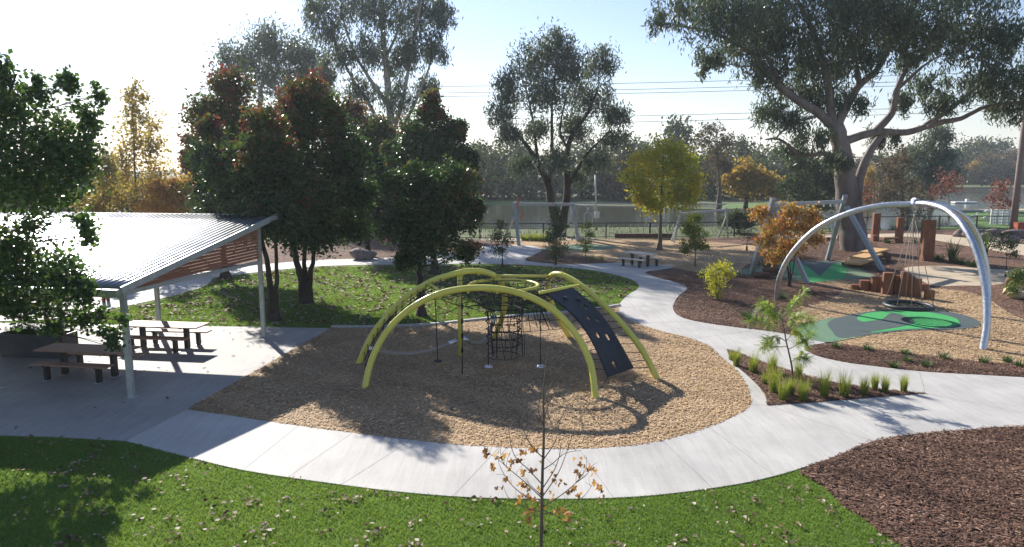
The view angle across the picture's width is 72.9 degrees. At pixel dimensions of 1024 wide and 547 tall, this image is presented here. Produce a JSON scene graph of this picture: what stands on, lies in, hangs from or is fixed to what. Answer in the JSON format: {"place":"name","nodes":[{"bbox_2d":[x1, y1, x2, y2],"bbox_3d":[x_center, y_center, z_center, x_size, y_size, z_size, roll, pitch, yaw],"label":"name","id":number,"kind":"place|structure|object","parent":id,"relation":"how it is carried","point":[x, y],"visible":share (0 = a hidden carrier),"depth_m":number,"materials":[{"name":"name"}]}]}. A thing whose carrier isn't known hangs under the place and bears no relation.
{"place":"outdoors","nodes":[
{"label":"outdoors","id":0,"kind":"place"},
{"bbox_2d":[0,323,327,440],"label":"paving","id":1,"kind":"structure","parent":0,"point":[58,405],"depth_m":17.93,"materials":[{"name":"grey concrete"}]},
{"bbox_2d":[0,321,78,358],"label":"planter box","id":2,"kind":"object","parent":1,"relation":"on","point":[25,342],"visible":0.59,"depth_m":20.24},
{"bbox_2d":[30,361,114,383],"bbox_3d":[-11.388,2.573,17.977,2.183,0.460,0.328,1,9,9],"label":"bench","id":3,"kind":"object","parent":1,"relation":"on","point":[96,367],"visible":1,"depth_m":17.91,"materials":[{"name":"brown wood"}]},
{"bbox_2d":[33,343,140,377],"bbox_3d":[-11.280,2.348,18.486,2.547,0.750,0.768,1,9,8],"label":"picnic table","id":4,"kind":"object","parent":1,"relation":"on","point":[63,349],"visible":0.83,"depth_m":18.37,"materials":[{"name":"brown wood"}]},
{"bbox_2d":[0,211,277,398],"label":"picnic shelter","id":5,"kind":"object","parent":1,"relation":"on","point":[134,252],"visible":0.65,"depth_m":20.15,"materials":[{"name":"metal"}]},
{"bbox_2d":[121,335,189,353],"bbox_3d":[-10.777,2.137,20.836,2.182,0.460,0.328,1,9,7],"label":"bench","id":6,"kind":"object","parent":1,"relation":"on","point":[174,340],"visible":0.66,"depth_m":20.72,"materials":[{"name":"brown wood"}]},
{"bbox_2d":[117,320,209,349],"bbox_3d":[-10.670,1.919,21.307,2.546,0.750,0.768,1,9,7],"label":"picnic table","id":7,"kind":"object","parent":1,"relation":"on","point":[142,325],"visible":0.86,"depth_m":21.19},
{"bbox_2d":[146,328,211,345],"bbox_3d":[-10.517,1.998,21.747,2.182,0.460,0.328,1,9,5],"label":"bench","id":8,"kind":"object","parent":1,"relation":"on","point":[155,331],"visible":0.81,"depth_m":21.65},
{"bbox_2d":[3,265,637,326],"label":"grass","id":9,"kind":"structure","parent":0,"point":[300,308],"depth_m":29.28,"materials":[{"name":"green plant"}]},
{"bbox_2d":[0,264,900,546],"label":"lawn","id":10,"kind":"structure","parent":0,"point":[442,530],"depth_m":11.32,"materials":[{"name":"green plant"}]},
{"bbox_2d":[0,48,135,351],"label":"street tree","id":11,"kind":"object","parent":10,"relation":"on","point":[61,154],"visible":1,"depth_m":14.25,"materials":[{"name":"green plant"}]},
{"bbox_2d":[172,51,269,278],"bbox_3d":[-13.688,-5.084,34.439,5.951,11.193,5.328,0,9,0],"label":"pear tree","id":12,"kind":"object","parent":10,"relation":"on","point":[229,90],"visible":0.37,"depth_m":33.09,"materials":[{"name":"green plant"}]},
{"bbox_2d":[188,95,324,321],"bbox_3d":[-9.450,-2.278,25.500,3.736,8.140,7.057,-8,12,-42],"label":"pear tree","id":13,"kind":"object","parent":10,"relation":"on","point":[255,168],"visible":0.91,"depth_m":23.90,"materials":[{"name":"green plant"}]},
{"bbox_2d":[266,67,385,303],"bbox_3d":[-7.803,-3.310,27.677,5.355,9.491,4.580,0,9,0],"label":"pear tree","id":14,"kind":"object","parent":10,"relation":"on","point":[307,109],"visible":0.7,"depth_m":27.16,"materials":[{"name":"green plant"}]},
{"bbox_2d":[50,264,635,324],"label":"fallen leaves","id":15,"kind":"object","parent":10,"relation":"on","point":[315,292],"visible":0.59,"depth_m":30.44,"materials":[{"name":"brown plant"}]},
{"bbox_2d":[373,152,489,316],"bbox_3d":[-2.970,-1.331,25.525,3.844,6.213,3.399,3,9,19],"label":"pear tree","id":16,"kind":"object","parent":10,"relation":"on","point":[450,206],"visible":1,"depth_m":24.98,"materials":[{"name":"green plant"}]},
{"bbox_2d":[378,86,494,274],"bbox_3d":[-3.900,-4.590,35.365,6.068,9.762,4.522,0,9,0],"label":"pear tree","id":17,"kind":"object","parent":10,"relation":"on","point":[435,140],"visible":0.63,"depth_m":34.71,"materials":[{"name":"green plant"}]},
{"bbox_2d":[0,434,896,546],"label":"fallen leaves","id":18,"kind":"object","parent":10,"relation":"on","point":[376,529],"visible":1,"depth_m":11.10,"materials":[{"name":"brown plant"}]},
{"bbox_2d":[331,304,620,327],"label":"kerb","id":19,"kind":"structure","parent":10,"relation":"on","point":[422,324],"depth_m":24.55,"materials":[{"name":"grey concrete"}]},
{"bbox_2d":[485,219,517,265],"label":"young tree","id":20,"kind":"object","parent":10,"relation":"on","point":[495,239],"visible":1,"depth_m":38.76,"materials":[{"name":"green plant"}]},
{"bbox_2d":[482,347,604,546],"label":"maple sapling","id":21,"kind":"object","parent":10,"relation":"on","point":[533,449],"visible":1,"depth_m":8.67,"materials":[{"name":"brown plant"}]},
{"bbox_2d":[188,306,751,448],"bbox_3d":[-0.649,2.380,20.796,13.653,0.001,14.416,0,9,0],"label":"play area","id":22,"kind":"object","parent":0,"point":[506,355],"visible":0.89,"depth_m":17.28,"materials":[{"name":"brown wood"}]},
{"bbox_2d":[189,306,751,448],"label":"wood chips","id":23,"kind":"object","parent":22,"relation":"on","point":[564,369],"visible":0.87,"depth_m":17.27,"materials":[{"name":"beige wood"}]},
{"bbox_2d":[356,268,660,398],"bbox_3d":[-0.264,1.317,19.533,8.386,2.731,6.249,0,9,0],"label":"climbing frame","id":24,"kind":"object","parent":22,"relation":"on","point":[570,299],"visible":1,"depth_m":18.69,"materials":[{"name":"yellow paint"}]},
{"bbox_2d":[7,71,1008,88],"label":"power line","id":25,"kind":"object","parent":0,"point":[436,86],"visible":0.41,"depth_m":95.20,"materials":[{"name":"black metal"}]},
{"bbox_2d":[0,245,1023,499],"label":"path","id":26,"kind":"structure","parent":0,"point":[776,439],"depth_m":14.20,"materials":[{"name":"concrete"}]},
{"bbox_2d":[0,0,1023,170],"label":"sky","id":27,"kind":"structure","parent":0,"point":[107,42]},
{"bbox_2d":[483,199,562,204],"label":"grass bank","id":28,"kind":"structure","parent":0,"point":[501,202],"depth_m":115.43,"materials":[{"name":"green plant"}]},
{"bbox_2d":[456,142,502,198],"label":"tree","id":29,"kind":"object","parent":28,"relation":"on","point":[485,179],"visible":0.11,"depth_m":118.33,"materials":[{"name":"green plant"}]},
{"bbox_2d":[478,142,543,200],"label":"tree","id":30,"kind":"object","parent":28,"relation":"on","point":[498,169],"visible":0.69,"depth_m":119.09,"materials":[{"name":"green plant"}]},
{"bbox_2d":[497,144,570,200],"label":"tree","id":31,"kind":"object","parent":28,"relation":"on","point":[539,185],"visible":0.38,"depth_m":122.90,"materials":[{"name":"green plant"}]},
{"bbox_2d":[33,171,1023,262],"bbox_3d":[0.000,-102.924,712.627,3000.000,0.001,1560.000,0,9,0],"label":"ground","id":32,"kind":"structure","parent":0,"point":[709,229],"depth_m":64.23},
{"bbox_2d":[203,8,342,107],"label":"gum tree","id":33,"kind":"object","parent":32,"relation":"on","point":[295,54],"visible":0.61,"depth_m":74.25,"materials":[{"name":"green plant"}]},
{"bbox_2d":[294,0,464,201],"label":"gum tree","id":34,"kind":"object","parent":32,"relation":"on","point":[405,51],"visible":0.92,"depth_m":61.01,"materials":[{"name":"green plant"}]},
{"bbox_2d":[482,17,635,236],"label":"gum tree","id":35,"kind":"object","parent":32,"relation":"on","point":[559,53],"visible":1,"depth_m":55.03,"materials":[{"name":"green plant"}]},
{"bbox_2d":[544,142,606,199],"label":"tree","id":36,"kind":"object","parent":32,"relation":"on","point":[573,189],"visible":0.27,"depth_m":121.50,"materials":[{"name":"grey plant"}]},
{"bbox_2d":[571,127,637,198],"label":"tree","id":37,"kind":"object","parent":32,"relation":"on","point":[587,196],"visible":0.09,"depth_m":126.73,"materials":[{"name":"green plant"}]},
{"bbox_2d":[588,152,634,200],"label":"tree","id":38,"kind":"object","parent":32,"relation":"on","point":[611,186],"visible":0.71,"depth_m":117.71,"materials":[{"name":"green plant"}]},
{"bbox_2d":[594,128,648,199],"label":"tree","id":39,"kind":"object","parent":32,"relation":"on","point":[633,145],"visible":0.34,"depth_m":119.71,"materials":[{"name":"green plant"}]},
{"bbox_2d":[649,113,708,189],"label":"tree","id":40,"kind":"object","parent":32,"relation":"on","point":[677,129],"visible":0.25,"depth_m":136.52,"materials":[{"name":"green plant"}]},
{"bbox_2d":[471,223,904,236],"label":"reeds","id":41,"kind":"object","parent":32,"relation":"on","point":[648,228],"visible":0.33,"depth_m":61.25,"materials":[{"name":"green plant"}]},
{"bbox_2d":[659,143,734,199],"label":"tree","id":42,"kind":"object","parent":32,"relation":"on","point":[712,195],"visible":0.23,"depth_m":124.26,"materials":[{"name":"green plant"}]},
{"bbox_2d":[690,118,738,211],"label":"bare tree","id":43,"kind":"object","parent":32,"relation":"on","point":[720,161],"visible":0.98,"depth_m":86.39,"materials":[{"name":"brown plant"}]},
{"bbox_2d":[715,208,758,232],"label":"shrub","id":44,"kind":"object","parent":32,"relation":"on","point":[736,215],"visible":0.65,"depth_m":59.24,"materials":[{"name":"green plant"}]},
{"bbox_2d":[721,132,764,195],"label":"tree","id":45,"kind":"object","parent":32,"relation":"on","point":[740,144],"visible":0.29,"depth_m":136.41,"materials":[{"name":"green plant"}]},
{"bbox_2d":[721,155,790,209],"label":"autumn tree","id":46,"kind":"object","parent":32,"relation":"on","point":[744,181],"visible":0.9,"depth_m":90.01,"materials":[{"name":"yellow plant"}]},
{"bbox_2d":[721,140,790,197],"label":"tree","id":47,"kind":"object","parent":32,"relation":"on","point":[755,153],"visible":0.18,"depth_m":129.70,"materials":[{"name":"green plant"}]},
{"bbox_2d":[733,156,788,199],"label":"tree","id":48,"kind":"object","parent":32,"relation":"on","point":[757,162],"visible":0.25,"depth_m":122.51,"materials":[{"name":"green plant"}]},
{"bbox_2d":[771,144,835,221],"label":"tree","id":49,"kind":"object","parent":32,"relation":"on","point":[814,190],"visible":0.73,"depth_m":70.58,"materials":[{"name":"green plant"}]},
{"bbox_2d":[863,161,881,198],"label":"tree","id":50,"kind":"object","parent":32,"relation":"on","point":[870,173],"visible":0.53,"depth_m":118.38,"materials":[{"name":"yellow plant"}]},
{"bbox_2d":[861,152,903,190],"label":"tree","id":51,"kind":"object","parent":32,"relation":"on","point":[874,158],"visible":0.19,"depth_m":161.67,"materials":[{"name":"green plant"}]},
{"bbox_2d":[868,144,937,221],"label":"tree","id":52,"kind":"object","parent":32,"relation":"on","point":[902,185],"visible":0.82,"depth_m":70.78,"materials":[{"name":"green plant"}]},
{"bbox_2d":[883,123,969,208],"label":"willow tree","id":53,"kind":"object","parent":32,"relation":"on","point":[942,155],"visible":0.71,"depth_m":92.70,"materials":[{"name":"green plant"}]},
{"bbox_2d":[927,166,965,217],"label":"red tree","id":54,"kind":"object","parent":32,"relation":"on","point":[947,182],"visible":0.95,"depth_m":76.95,"materials":[{"name":"brown plant"}]},
{"bbox_2d":[948,132,998,165],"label":"tree","id":55,"kind":"object","parent":32,"relation":"on","point":[973,146],"visible":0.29,"depth_m":248.14,"materials":[{"name":"green plant"}]},
{"bbox_2d":[35,229,1023,376],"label":"mulch bed","id":56,"kind":"object","parent":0,"point":[997,260],"visible":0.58,"depth_m":34.85,"materials":[{"name":"brown wood"}]},
{"bbox_2d":[59,148,145,212],"bbox_3d":[-22.248,-3.568,37.986,3.520,6.852,3.001,2,9,14],"label":"autumn tree","id":57,"kind":"object","parent":56,"relation":"on","point":[105,196],"visible":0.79,"depth_m":37.48,"materials":[{"name":"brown plant"}]},
{"bbox_2d":[101,74,183,212],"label":"poplar","id":58,"kind":"object","parent":56,"relation":"on","point":[133,142],"visible":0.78,"depth_m":42.93,"materials":[{"name":"yellow plant"}]},
{"bbox_2d":[128,166,205,213],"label":"autumn tree","id":59,"kind":"object","parent":56,"relation":"on","point":[160,199],"visible":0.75,"depth_m":39.21,"materials":[{"name":"brown plant"}]},
{"bbox_2d":[176,129,204,181],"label":"tree","id":60,"kind":"object","parent":56,"relation":"on","point":[182,153],"visible":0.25,"depth_m":44.75,"materials":[{"name":"green plant"}]},
{"bbox_2d":[317,94,405,249],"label":"pear tree","id":61,"kind":"object","parent":56,"relation":"on","point":[380,129],"visible":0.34,"depth_m":42.66,"materials":[{"name":"green plant"}]},
{"bbox_2d":[349,248,376,259],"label":"boulder","id":62,"kind":"object","parent":56,"relation":"on","point":[360,254],"visible":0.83,"depth_m":41.53,"materials":[{"name":"grey stone"}]},
{"bbox_2d":[614,233,672,237],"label":"timber edging","id":63,"kind":"object","parent":56,"relation":"on","point":[640,235],"visible":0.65,"depth_m":54.62,"materials":[{"name":"brown wood"}]},
{"bbox_2d":[342,216,1023,238],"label":"lake fence","id":64,"kind":"object","parent":56,"relation":"on","point":[906,228],"visible":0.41,"depth_m":55.74,"materials":[{"name":"metal"}]},
{"bbox_2d":[670,207,728,242],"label":"flying fox","id":65,"kind":"object","parent":56,"relation":"on","point":[685,213],"visible":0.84,"depth_m":53.09,"materials":[{"name":"grey paint"}]},
{"bbox_2d":[697,255,741,299],"bbox_3d":[8.598,0.185,29.253,1.582,2.029,1.592,-2,9,-16],"label":"shrub","id":66,"kind":"object","parent":56,"relation":"on","point":[722,270],"visible":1,"depth_m":29.04,"materials":[{"name":"yellow plant"}]},
{"bbox_2d":[652,272,829,333],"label":"bark chips","id":67,"kind":"object","parent":56,"relation":"on","point":[733,297],"visible":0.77,"depth_m":29.17,"materials":[{"name":"brown wood"}]},
{"bbox_2d":[746,200,827,286],"bbox_3d":[12.624,-1.344,32.124,3.754,4.207,2.425,0,9,0],"label":"orange tree","id":68,"kind":"object","parent":56,"relation":"on","point":[768,238],"visible":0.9,"depth_m":31.88,"materials":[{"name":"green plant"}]},
{"bbox_2d":[738,260,874,281],"bbox_3d":[16.564,-0.219,37.871,6.208,0.001,9.196,7,11,38],"label":"soft surface","id":69,"kind":"object","parent":56,"relation":"on","point":[855,273],"visible":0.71,"depth_m":36.44,"materials":[{"name":"green rubber"}]},
{"bbox_2d":[788,262,846,281],"bbox_3d":[16.576,-0.158,37.447,3.268,0.001,8.749,3,9,21],"label":"soft surface","id":70,"kind":"object","parent":69,"relation":"on","point":[833,272],"visible":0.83,"depth_m":36.41,"materials":[{"name":"green rubber"}]},
{"bbox_2d":[801,261,840,275],"bbox_3d":[16.656,-0.373,38.830,2.527,0.001,6.615,6,11,35],"label":"soft surface","id":71,"kind":"object","parent":69,"relation":"on","point":[819,268],"visible":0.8,"depth_m":39.36,"materials":[{"name":"rubber"}]},
{"bbox_2d":[748,194,885,282],"bbox_3d":[16.816,-2.067,37.015,9.632,4.222,4.307,-7,11,-41],"label":"swing set","id":72,"kind":"object","parent":56,"relation":"on","point":[772,204],"visible":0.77,"depth_m":37.64,"materials":[{"name":"grey paint"}]},
{"bbox_2d":[747,242,902,275],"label":"bark chips","id":73,"kind":"object","parent":56,"relation":"on","point":[840,251],"visible":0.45,"depth_m":43.14,"materials":[{"name":"brown wood"}]},
{"bbox_2d":[641,0,1023,251],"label":"gum tree","id":74,"kind":"object","parent":56,"relation":"on","point":[762,26],"visible":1,"depth_m":44.28,"materials":[{"name":"green plant"}]},
{"bbox_2d":[841,248,891,266],"bbox_3d":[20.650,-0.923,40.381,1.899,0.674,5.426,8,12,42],"label":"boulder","id":75,"kind":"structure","parent":56,"relation":"on","point":[863,258],"depth_m":39.90,"materials":[{"name":"beige stone"}]},
{"bbox_2d":[810,343,1023,375],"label":"bark chips","id":76,"kind":"object","parent":56,"relation":"on","point":[881,353],"visible":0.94,"depth_m":19.84,"materials":[{"name":"brown wood"}]},
{"bbox_2d":[919,219,936,260],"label":"totem pole","id":77,"kind":"object","parent":56,"relation":"on","point":[928,235],"visible":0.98,"depth_m":41.22,"materials":[{"name":"brown wood"}]},
{"bbox_2d":[988,227,1023,276],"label":"tree","id":78,"kind":"object","parent":56,"relation":"on","point":[1010,243],"visible":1,"depth_m":34.95,"materials":[{"name":"plant"}]},
{"bbox_2d":[1003,263,1023,295],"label":"shrub","id":79,"kind":"object","parent":56,"relation":"on","point":[1016,276],"visible":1,"depth_m":29.21,"materials":[{"name":"green plant"}]},
{"bbox_2d":[1009,96,1023,229],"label":"power pole","id":80,"kind":"object","parent":56,"relation":"on","point":[1016,192],"visible":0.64,"depth_m":61.01,"materials":[{"name":"wood"}]},
{"bbox_2d":[83,187,1023,229],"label":"water","id":81,"kind":"structure","parent":0,"point":[531,214],"depth_m":83.08,"materials":[{"name":"grey liquid"}]},
{"bbox_2d":[541,203,572,264],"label":"young tree","id":82,"kind":"object","parent":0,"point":[557,229],"visible":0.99,"depth_m":39.39,"materials":[{"name":"green plant"}]},
{"bbox_2d":[526,253,616,263],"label":"island bed","id":83,"kind":"object","parent":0,"point":[566,258],"visible":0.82,"depth_m":41.91,"materials":[{"name":"brown soil"}]},
{"bbox_2d":[577,220,597,258],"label":"young tree","id":84,"kind":"object","parent":83,"relation":"on","point":[583,243],"visible":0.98,"depth_m":41.78,"materials":[{"name":"green plant"}]},
{"bbox_2d":[511,239,767,272],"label":"chip area","id":85,"kind":"object","parent":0,"point":[739,256],"visible":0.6,"depth_m":45.53,"materials":[{"name":"brown wood"}]},
{"bbox_2d":[501,202,579,245],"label":"swing set","id":86,"kind":"object","parent":85,"relation":"on","point":[515,216],"visible":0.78,"depth_m":50.13,"materials":[{"name":"grey paint"}]},
{"bbox_2d":[615,132,708,249],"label":"round tree","id":87,"kind":"object","parent":85,"relation":"on","point":[644,195],"visible":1,"depth_m":45.93,"materials":[{"name":"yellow plant"}]},
{"bbox_2d":[677,212,710,266],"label":"young tree","id":88,"kind":"object","parent":85,"relation":"on","point":[692,231],"visible":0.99,"depth_m":38.67,"materials":[{"name":"green plant"}]},
{"bbox_2d":[726,349,925,404],"bbox_3d":[8.072,2.690,18.691,4.246,0.001,5.088,0,9,0],"label":"planting bed","id":89,"kind":"object","parent":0,"point":[808,401],"visible":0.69,"depth_m":17.17,"materials":[{"name":"brown wood"}]},
{"bbox_2d":[760,363,787,392],"bbox_3d":[6.429,2.518,16.994,0.710,0.852,0.709,0,9,0],"label":"grass tussock","id":90,"kind":"object","parent":89,"relation":"on","point":[773,388],"depth_m":17.00,"materials":[{"name":"green plant"}]},
{"bbox_2d":[743,286,819,378],"bbox_3d":[6.984,1.575,18.102,2.436,2.542,1.357,-2,9,-16],"label":"young tree","id":91,"kind":"object","parent":89,"relation":"on","point":[801,343],"visible":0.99,"depth_m":17.99,"materials":[{"name":"green plant"}]},
{"bbox_2d":[812,365,834,397],"bbox_3d":[7.550,2.582,16.733,0.683,0.805,0.677,0,9,0],"label":"grass tussock","id":92,"kind":"object","parent":89,"relation":"on","point":[825,387],"depth_m":16.68,"materials":[{"name":"green plant"}]},
{"bbox_2d":[797,318,864,341],"bbox_3d":[11.071,1.909,23.819,4.009,0.001,2.202,-6,11,-35],"label":"soft surface","id":93,"kind":"object","parent":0,"point":[825,332],"visible":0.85,"depth_m":23.32,"materials":[{"name":"green rubber"}]},
{"bbox_2d":[854,313,914,330],"bbox_3d":[13.432,1.758,24.730,3.997,0.001,1.218,-8,11,-41],"label":"soft surface","id":94,"kind":"object","parent":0,"point":[891,320],"visible":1,"depth_m":24.62,"materials":[{"name":"rubber"}]},
{"bbox_2d":[828,309,979,337],"bbox_3d":[13.654,1.713,25.084,7.072,0.001,3.365,-2,9,-15],"label":"soft surface","id":95,"kind":"object","parent":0,"point":[842,327],"visible":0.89,"depth_m":24.50,"materials":[{"name":"rubber"}]},
{"bbox_2d":[788,279,1023,363],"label":"chip area","id":96,"kind":"object","parent":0,"point":[991,339],"visible":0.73,"depth_m":23.54,"materials":[{"name":"brown wood"}]},
{"bbox_2d":[774,198,991,349],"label":"swing arch","id":97,"kind":"structure","parent":96,"relation":"on","point":[964,222],"depth_m":25.02,"materials":[{"name":"metal"}]},
{"bbox_2d":[882,213,935,311],"bbox_3d":[14.575,-0.433,25.222,1.727,3.601,1.727,0,9,0],"label":"nest swing","id":98,"kind":"object","parent":97,"relation":"hanging from","point":[891,305],"visible":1,"depth_m":25.14,"materials":[{"name":"grey fabric"}]},
{"bbox_2d":[881,272,894,294],"bbox_3d":[16.538,0.441,30.519,0.502,0.998,0.486,0,9,0],"label":"timber stump","id":99,"kind":"object","parent":96,"relation":"on","point":[887,277],"visible":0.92,"depth_m":30.35,"materials":[{"name":"brown wood"}]},
{"bbox_2d":[787,279,1023,362],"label":"wood chips","id":100,"kind":"object","parent":96,"relation":"on","point":[938,309],"visible":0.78,"depth_m":24.86,"materials":[{"name":"beige wood"}]},
{"bbox_2d":[857,311,959,331],"bbox_3d":[14.015,1.684,25.244,4.789,0.001,2.819,-2,9,-14],"label":"soft surface","id":101,"kind":"object","parent":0,"point":[927,320],"visible":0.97,"depth_m":25.29,"materials":[{"name":"green rubber"}]},
{"bbox_2d":[795,233,1023,254],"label":"gravel path","id":102,"kind":"structure","parent":0,"point":[950,238],"depth_m":53.76,"materials":[{"name":"stone"}]},
{"bbox_2d":[799,424,1023,546],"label":"mulch verge","id":103,"kind":"structure","parent":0,"point":[944,487],"depth_m":12.32,"materials":[{"name":"brown wood"}]},
{"bbox_2d":[904,266,1022,285],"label":"gravel path","id":104,"kind":"structure","parent":0,"point":[950,276],"depth_m":35.77,"materials":[{"name":"stone"}]},
{"bbox_2d":[936,210,1023,228],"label":"grass bank","id":105,"kind":"structure","parent":0,"point":[983,213],"depth_m":72.12,"materials":[{"name":"green plant"}]},
{"bbox_2d":[989,209,1010,223],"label":"lattice fence","id":106,"kind":"object","parent":105,"relation":"on","point":[1007,213],"visible":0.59,"depth_m":68.06,"materials":[{"name":"white paint"}]},
{"bbox_2d":[981,175,1023,212],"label":"red tree","id":107,"kind":"object","parent":105,"relation":"on","point":[1000,189],"visible":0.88,"depth_m":69.36,"materials":[{"name":"brown plant"}]},
{"bbox_2d":[953,184,1023,185],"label":"grass bank","id":108,"kind":"structure","parent":0,"point":[984,185],"depth_m":219.77,"materials":[{"name":"green plant"}]},
{"bbox_2d":[966,148,1015,183],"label":"tree","id":109,"kind":"object","parent":108,"relation":"on","point":[988,158],"visible":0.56,"depth_m":234.99,"materials":[{"name":"green plant"}]},
{"bbox_2d":[977,161,1008,184],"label":"tree","id":110,"kind":"object","parent":108,"relation":"on","point":[988,170],"visible":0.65,"depth_m":233.40,"materials":[{"name":"green plant"}]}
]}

